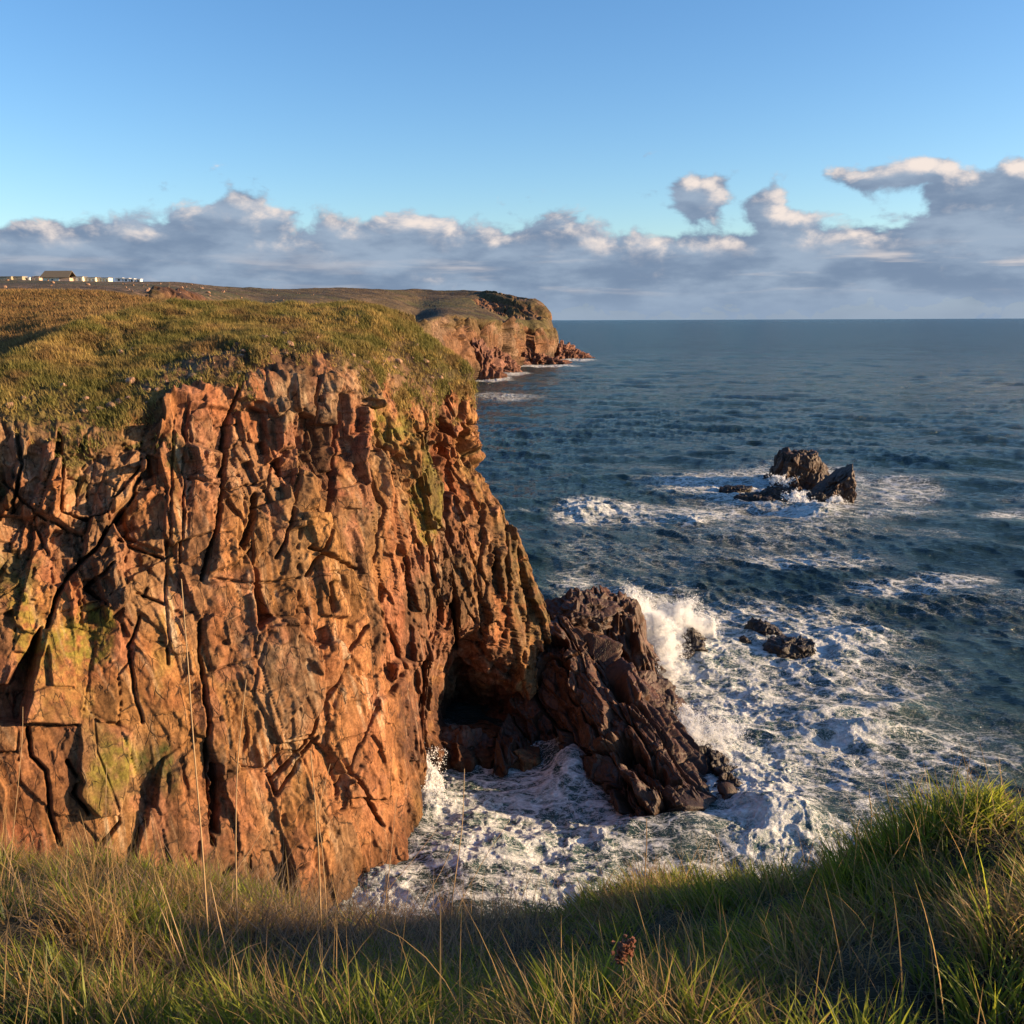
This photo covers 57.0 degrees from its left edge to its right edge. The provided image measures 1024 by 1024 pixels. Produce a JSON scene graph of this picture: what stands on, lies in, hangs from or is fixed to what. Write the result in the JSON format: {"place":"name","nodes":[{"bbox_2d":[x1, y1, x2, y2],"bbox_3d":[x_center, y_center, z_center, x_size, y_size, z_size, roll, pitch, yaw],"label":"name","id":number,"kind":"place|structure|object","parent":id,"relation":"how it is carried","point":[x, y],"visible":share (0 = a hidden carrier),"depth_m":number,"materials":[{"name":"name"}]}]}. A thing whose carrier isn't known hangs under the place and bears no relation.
{"place":"outdoors","nodes":[
{"label":"outdoors","id":0,"kind":"place"},
{"bbox_2d":[0,287,415,356],"bbox_3d":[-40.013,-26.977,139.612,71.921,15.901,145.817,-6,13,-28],"label":"slope grass","id":1,"kind":"structure","parent":0,"point":[50,314],"depth_m":146.22,"materials":[{"name":"plant"}]},
{"bbox_2d":[0,304,551,913],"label":"cliff","id":2,"kind":"structure","parent":0,"point":[338,556],"depth_m":63.64,"materials":[{"name":"red stone"}]},
{"bbox_2d":[106,402,115,408],"bbox_3d":[-25.555,-6.812,60.093,0.745,0.481,0.512,23,24,26],"label":"stone","id":3,"kind":"object","parent":2,"relation":"on","point":[108,404],"visible":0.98,"depth_m":59.87,"materials":[{"name":"beige stone"}]},
{"bbox_2d":[125,377,134,383],"bbox_3d":[-25.356,-8.753,62.634,0.653,0.432,0.820,-17,24,-20],"label":"stone","id":4,"kind":"object","parent":2,"relation":"on","point":[129,380],"visible":1,"depth_m":62.39,"materials":[{"name":"beige stone"}]},
{"bbox_2d":[187,372,196,379],"bbox_3d":[-21.696,-9.190,64.072,0.710,0.575,0.544,-1,30,-21],"label":"stone","id":5,"kind":"object","parent":2,"relation":"on","point":[190,375],"visible":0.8,"depth_m":63.84,"materials":[{"name":"grey stone"}]},
{"bbox_2d":[0,297,480,470],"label":"clifftop grass","id":6,"kind":"structure","parent":2,"relation":"on","point":[247,321],"depth_m":71.78,"materials":[{"name":"green plant"}]},
{"bbox_2d":[287,341,293,346],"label":"stone","id":7,"kind":"object","parent":2,"relation":"on","point":[291,343],"visible":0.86,"depth_m":69.28,"materials":[{"name":"brown stone"}]},
{"bbox_2d":[395,358,402,364],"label":"stone","id":8,"kind":"object","parent":2,"relation":"on","point":[399,360],"visible":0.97,"depth_m":78.95,"materials":[{"name":"beige stone"}]},
{"bbox_2d":[0,280,558,379],"bbox_3d":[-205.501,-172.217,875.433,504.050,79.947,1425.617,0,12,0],"label":"headland","id":9,"kind":"structure","parent":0,"point":[512,326],"depth_m":701.63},
{"bbox_2d":[0,276,12,279],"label":"shed","id":10,"kind":"structure","parent":9,"relation":"on","point":[6,277],"depth_m":466.29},
{"bbox_2d":[13,276,27,279],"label":"shed","id":11,"kind":"structure","parent":9,"relation":"on","point":[18,277],"depth_m":468.23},
{"bbox_2d":[31,276,41,279],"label":"hut","id":12,"kind":"object","parent":9,"relation":"on","point":[35,278],"visible":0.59,"depth_m":472.12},
{"bbox_2d":[39,271,75,280],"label":"house","id":13,"kind":"structure","parent":9,"relation":"on","point":[56,275],"depth_m":449.15,"materials":[{"name":"white paint"}]},
{"bbox_2d":[71,276,87,280],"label":"shed","id":14,"kind":"structure","parent":9,"relation":"on","point":[78,278],"depth_m":452.73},
{"bbox_2d":[84,277,96,280],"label":"shed","id":15,"kind":"structure","parent":9,"relation":"on","point":[90,278],"depth_m":454.72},
{"bbox_2d":[97,277,112,281],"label":"shed","id":16,"kind":"structure","parent":9,"relation":"on","point":[105,279],"depth_m":456.76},
{"bbox_2d":[115,278,122,281],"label":"caravan","id":17,"kind":"object","parent":9,"relation":"on","point":[118,279],"visible":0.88,"depth_m":485.94,"materials":[{"name":"white paint"}]},
{"bbox_2d":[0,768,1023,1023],"bbox_3d":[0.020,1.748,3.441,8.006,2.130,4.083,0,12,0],"label":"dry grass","id":18,"kind":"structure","parent":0,"point":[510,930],"depth_m":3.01,"materials":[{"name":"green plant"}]},
{"bbox_2d":[0,764,1023,1023],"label":"ground","id":19,"kind":"structure","parent":0,"point":[871,991],"depth_m":2.85,"materials":[{"name":"green plant"}]},
{"bbox_2d":[8,724,22,893],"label":"dry stalk","id":20,"kind":"object","parent":19,"relation":"on","point":[16,803],"visible":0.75,"depth_m":4.01,"materials":[{"name":"beige plant"}]},
{"bbox_2d":[106,765,109,898],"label":"dry stalk","id":21,"kind":"object","parent":19,"relation":"on","point":[106,833],"visible":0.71,"depth_m":4.09,"materials":[{"name":"beige plant"}]},
{"bbox_2d":[152,888,186,980],"bbox_3d":[-1.158,1.454,3.200,0.182,0.330,0.021,10,16,42],"label":"dry stalk","id":22,"kind":"object","parent":19,"relation":"on","point":[169,931],"visible":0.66,"depth_m":3.19,"materials":[{"name":"beige plant"}]},
{"bbox_2d":[160,882,194,987],"bbox_3d":[-1.131,1.445,3.197,0.177,0.359,0.019,11,16,43],"label":"dry stalk","id":23,"kind":"object","parent":19,"relation":"on","point":[177,931],"visible":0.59,"depth_m":3.19,"materials":[{"name":"beige plant"}]},
{"bbox_2d":[181,579,209,953],"bbox_3d":[-1.120,0.949,3.347,0.014,1.413,0.236,-4,12,-17],"label":"dry stalk","id":24,"kind":"object","parent":19,"relation":"on","point":[196,779],"visible":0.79,"depth_m":3.34,"materials":[{"name":"beige plant"}]},
{"bbox_2d":[210,882,228,971],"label":"dry stalk","id":25,"kind":"object","parent":19,"relation":"on","point":[220,927],"visible":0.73,"depth_m":3.29,"materials":[{"name":"beige plant"}]},
{"bbox_2d":[235,679,246,957],"bbox_3d":[-1.011,1.169,3.494,0.026,1.077,0.227,2,12,9],"label":"dry stalk","id":26,"kind":"object","parent":19,"relation":"on","point":[235,829],"visible":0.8,"depth_m":3.49,"materials":[{"name":"beige plant"}]},
{"bbox_2d":[232,825,265,916],"bbox_3d":[-1.125,1.570,4.040,0.177,0.438,0.018,-11,16,-43],"label":"dry stalk","id":27,"kind":"object","parent":19,"relation":"on","point":[238,867],"visible":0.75,"depth_m":4.00,"materials":[{"name":"beige plant"}]},
{"bbox_2d":[310,751,321,944],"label":"dry stalk","id":28,"kind":"object","parent":19,"relation":"on","point":[318,853],"visible":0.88,"depth_m":4.00,"materials":[{"name":"beige plant"}]},
{"bbox_2d":[318,766,329,946],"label":"dry stalk","id":29,"kind":"object","parent":19,"relation":"on","point":[322,855],"visible":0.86,"depth_m":3.92,"materials":[{"name":"beige plant"}]},
{"bbox_2d":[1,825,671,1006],"bbox_3d":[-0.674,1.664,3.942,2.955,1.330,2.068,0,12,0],"label":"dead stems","id":30,"kind":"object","parent":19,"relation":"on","point":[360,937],"visible":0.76,"depth_m":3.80,"materials":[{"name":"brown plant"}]},
{"bbox_2d":[384,795,396,934],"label":"dry stalk","id":31,"kind":"object","parent":19,"relation":"on","point":[389,867],"visible":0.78,"depth_m":4.05,"materials":[{"name":"beige plant"}]},
{"bbox_2d":[354,832,434,947],"bbox_3d":[-0.501,1.655,4.101,0.405,0.469,0.021,-7,13,-31],"label":"dry stalk","id":32,"kind":"object","parent":19,"relation":"on","point":[390,885],"visible":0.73,"depth_m":4.07,"materials":[{"name":"beige plant"}]},
{"bbox_2d":[419,827,458,942],"bbox_3d":[-0.320,1.675,4.162,0.207,0.560,0.020,-8,14,-33],"label":"dry stalk","id":33,"kind":"object","parent":19,"relation":"on","point":[434,883],"visible":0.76,"depth_m":4.14,"materials":[{"name":"beige plant"}]},
{"bbox_2d":[451,769,464,948],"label":"dry stalk","id":34,"kind":"object","parent":19,"relation":"on","point":[457,860],"visible":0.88,"depth_m":4.03,"materials":[{"name":"beige plant"}]},
{"bbox_2d":[452,819,510,922],"bbox_3d":[-0.135,1.628,4.102,0.336,0.522,0.018,-10,15,-41],"label":"dry stalk","id":35,"kind":"object","parent":19,"relation":"on","point":[476,872],"visible":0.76,"depth_m":4.06,"materials":[{"name":"beige plant"}]},
{"bbox_2d":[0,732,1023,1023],"bbox_3d":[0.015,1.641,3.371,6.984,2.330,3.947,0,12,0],"label":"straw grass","id":36,"kind":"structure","parent":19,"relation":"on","point":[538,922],"depth_m":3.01,"materials":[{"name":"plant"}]},
{"bbox_2d":[611,940,628,1016],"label":"dock plant","id":37,"kind":"object","parent":19,"relation":"on","point":[620,955],"visible":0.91,"depth_m":2.25,"materials":[{"name":"brown plant"}]},
{"bbox_2d":[619,934,640,1016],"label":"dock plant","id":38,"kind":"object","parent":19,"relation":"on","point":[632,940],"visible":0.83,"depth_m":2.25,"materials":[{"name":"brown plant"}]},
{"bbox_2d":[643,818,646,908],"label":"dry stalk","id":39,"kind":"object","parent":19,"relation":"on","point":[645,860],"visible":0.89,"depth_m":4.19,"materials":[{"name":"beige plant"}]},
{"bbox_2d":[658,924,659,951],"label":"dry stalk","id":40,"kind":"object","parent":19,"relation":"on","point":[659,938],"visible":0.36,"depth_m":2.56,"materials":[{"name":"beige plant"}]},
{"bbox_2d":[728,936,779,977],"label":"dry stalk","id":41,"kind":"object","parent":19,"relation":"on","point":[757,957],"visible":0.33,"depth_m":2.72,"materials":[{"name":"plant"}]},
{"bbox_2d":[869,791,871,834],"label":"dry stalk","id":42,"kind":"object","parent":19,"relation":"on","point":[871,810],"visible":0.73,"depth_m":3.82,"materials":[{"name":"beige plant"}]},
{"bbox_2d":[0,0,1023,319],"label":"sky","id":43,"kind":"structure","parent":0,"point":[583,159],"materials":[{"name":"blue"}]},
{"bbox_2d":[588,585,666,677],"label":"rock promontory","id":44,"kind":"structure","parent":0,"point":[627,630],"depth_m":101.22,"materials":[{"name":"brown stone"}]},
{"bbox_2d":[329,318,1023,922],"bbox_3d":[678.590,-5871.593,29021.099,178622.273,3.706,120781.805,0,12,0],"label":"sea","id":45,"kind":"structure","parent":0,"point":[895,592],"depth_m":159.45,"materials":[{"name":"liquid"}]},
{"bbox_2d":[421,745,455,805],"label":"wave spray","id":46,"kind":"object","parent":45,"relation":"on","point":[433,776],"visible":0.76,"depth_m":80.41,"materials":[{"name":"white liquid"}]},
{"bbox_2d":[440,724,495,752],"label":"rock","id":47,"kind":"object","parent":45,"relation":"in","point":[466,736],"visible":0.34,"depth_m":89.51,"materials":[{"name":"brown stone"}]},
{"bbox_2d":[470,337,506,379],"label":"coastal rock","id":48,"kind":"object","parent":45,"relation":"in","point":[491,366],"visible":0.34,"depth_m":651.01,"materials":[{"name":"brown stone"}]},
{"bbox_2d":[494,346,521,372],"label":"coastal rock","id":49,"kind":"object","parent":45,"relation":"in","point":[510,363],"visible":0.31,"depth_m":736.32,"materials":[{"name":"brown stone"}]},
{"bbox_2d":[521,349,571,364],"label":"coastal rock","id":50,"kind":"object","parent":45,"relation":"in","point":[534,358],"visible":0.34,"depth_m":876.16,"materials":[{"name":"brown stone"}]},
{"bbox_2d":[554,340,584,358],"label":"coastal rock","id":51,"kind":"object","parent":45,"relation":"in","point":[563,351],"visible":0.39,"depth_m":993.26,"materials":[{"name":"brown stone"}]},
{"bbox_2d":[571,348,594,357],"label":"coastal rock","id":52,"kind":"object","parent":45,"relation":"in","point":[583,352],"visible":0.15,"depth_m":1014.12,"materials":[{"name":"brown stone"}]},
{"bbox_2d":[493,615,736,816],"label":"rock promontory","id":53,"kind":"structure","parent":45,"relation":"in","point":[597,700],"depth_m":87.42,"materials":[{"name":"brown stone"}]},
{"bbox_2d":[544,587,621,634],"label":"rock","id":54,"kind":"object","parent":53,"relation":"on","point":[588,610],"visible":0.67,"depth_m":99.66,"materials":[{"name":"brown stone"}]},
{"bbox_2d":[638,670,688,713],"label":"rock","id":55,"kind":"object","parent":45,"relation":"in","point":[665,688],"visible":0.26,"depth_m":97.87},
{"bbox_2d":[622,578,724,688],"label":"wave spray","id":56,"kind":"object","parent":45,"relation":"on","point":[661,643],"visible":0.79,"depth_m":111.58,"materials":[{"name":"white liquid"}]},
{"bbox_2d":[670,626,708,658],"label":"sea rock","id":57,"kind":"object","parent":45,"relation":"in","point":[694,639],"visible":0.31,"depth_m":113.88,"materials":[{"name":"stone"}]},
{"bbox_2d":[670,709,710,743],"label":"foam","id":58,"kind":"object","parent":45,"relation":"in","point":[672,711],"visible":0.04,"depth_m":90.94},
{"bbox_2d":[672,699,757,768],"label":"wave spray","id":59,"kind":"object","parent":45,"relation":"on","point":[688,721],"visible":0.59,"depth_m":89.64,"materials":[{"name":"white liquid"}]},
{"bbox_2d":[694,738,742,790],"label":"rock","id":60,"kind":"object","parent":45,"relation":"in","point":[721,770],"visible":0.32,"depth_m":84.85,"materials":[{"name":"stone"}]},
{"bbox_2d":[719,485,752,492],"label":"sea rock","id":61,"kind":"object","parent":45,"relation":"in","point":[734,488],"visible":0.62,"depth_m":224.16,"materials":[{"name":"stone"}]},
{"bbox_2d":[739,635,751,643],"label":"sea rock","id":62,"kind":"object","parent":45,"relation":"in","point":[744,639],"visible":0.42,"depth_m":116.45,"materials":[{"name":"grey stone"}]},
{"bbox_2d":[733,491,777,501],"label":"sea rock","id":63,"kind":"object","parent":45,"relation":"in","point":[752,496],"visible":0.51,"depth_m":212.04,"materials":[{"name":"grey stone"}]},
{"bbox_2d":[744,617,786,636],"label":"sea rock","id":64,"kind":"object","parent":45,"relation":"in","point":[764,627],"visible":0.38,"depth_m":119.25,"materials":[{"name":"grey stone"}]},
{"bbox_2d":[759,485,799,501],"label":"sea rock","id":65,"kind":"object","parent":45,"relation":"in","point":[775,491],"visible":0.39,"depth_m":213.91,"materials":[{"name":"grey stone"}]},
{"bbox_2d":[762,635,816,658],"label":"sea rock","id":66,"kind":"object","parent":45,"relation":"in","point":[783,646],"visible":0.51,"depth_m":113.44,"materials":[{"name":"stone"}]},
{"bbox_2d":[769,447,829,490],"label":"sea stack","id":67,"kind":"object","parent":45,"relation":"in","point":[810,468],"visible":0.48,"depth_m":228.35,"materials":[{"name":"brown stone"}]},
{"bbox_2d":[768,474,849,503],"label":"wave spray","id":68,"kind":"object","parent":45,"relation":"on","point":[798,498],"visible":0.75,"depth_m":209.04,"materials":[{"name":"white liquid"}]},
{"bbox_2d":[810,492,829,502],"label":"sea rock","id":69,"kind":"object","parent":45,"relation":"in","point":[820,496],"visible":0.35,"depth_m":209.05,"materials":[{"name":"grey stone"}]},
{"bbox_2d":[806,463,856,502],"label":"sea stack","id":70,"kind":"object","parent":45,"relation":"in","point":[841,482],"visible":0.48,"depth_m":211.92,"materials":[{"name":"stone"}]}
]}

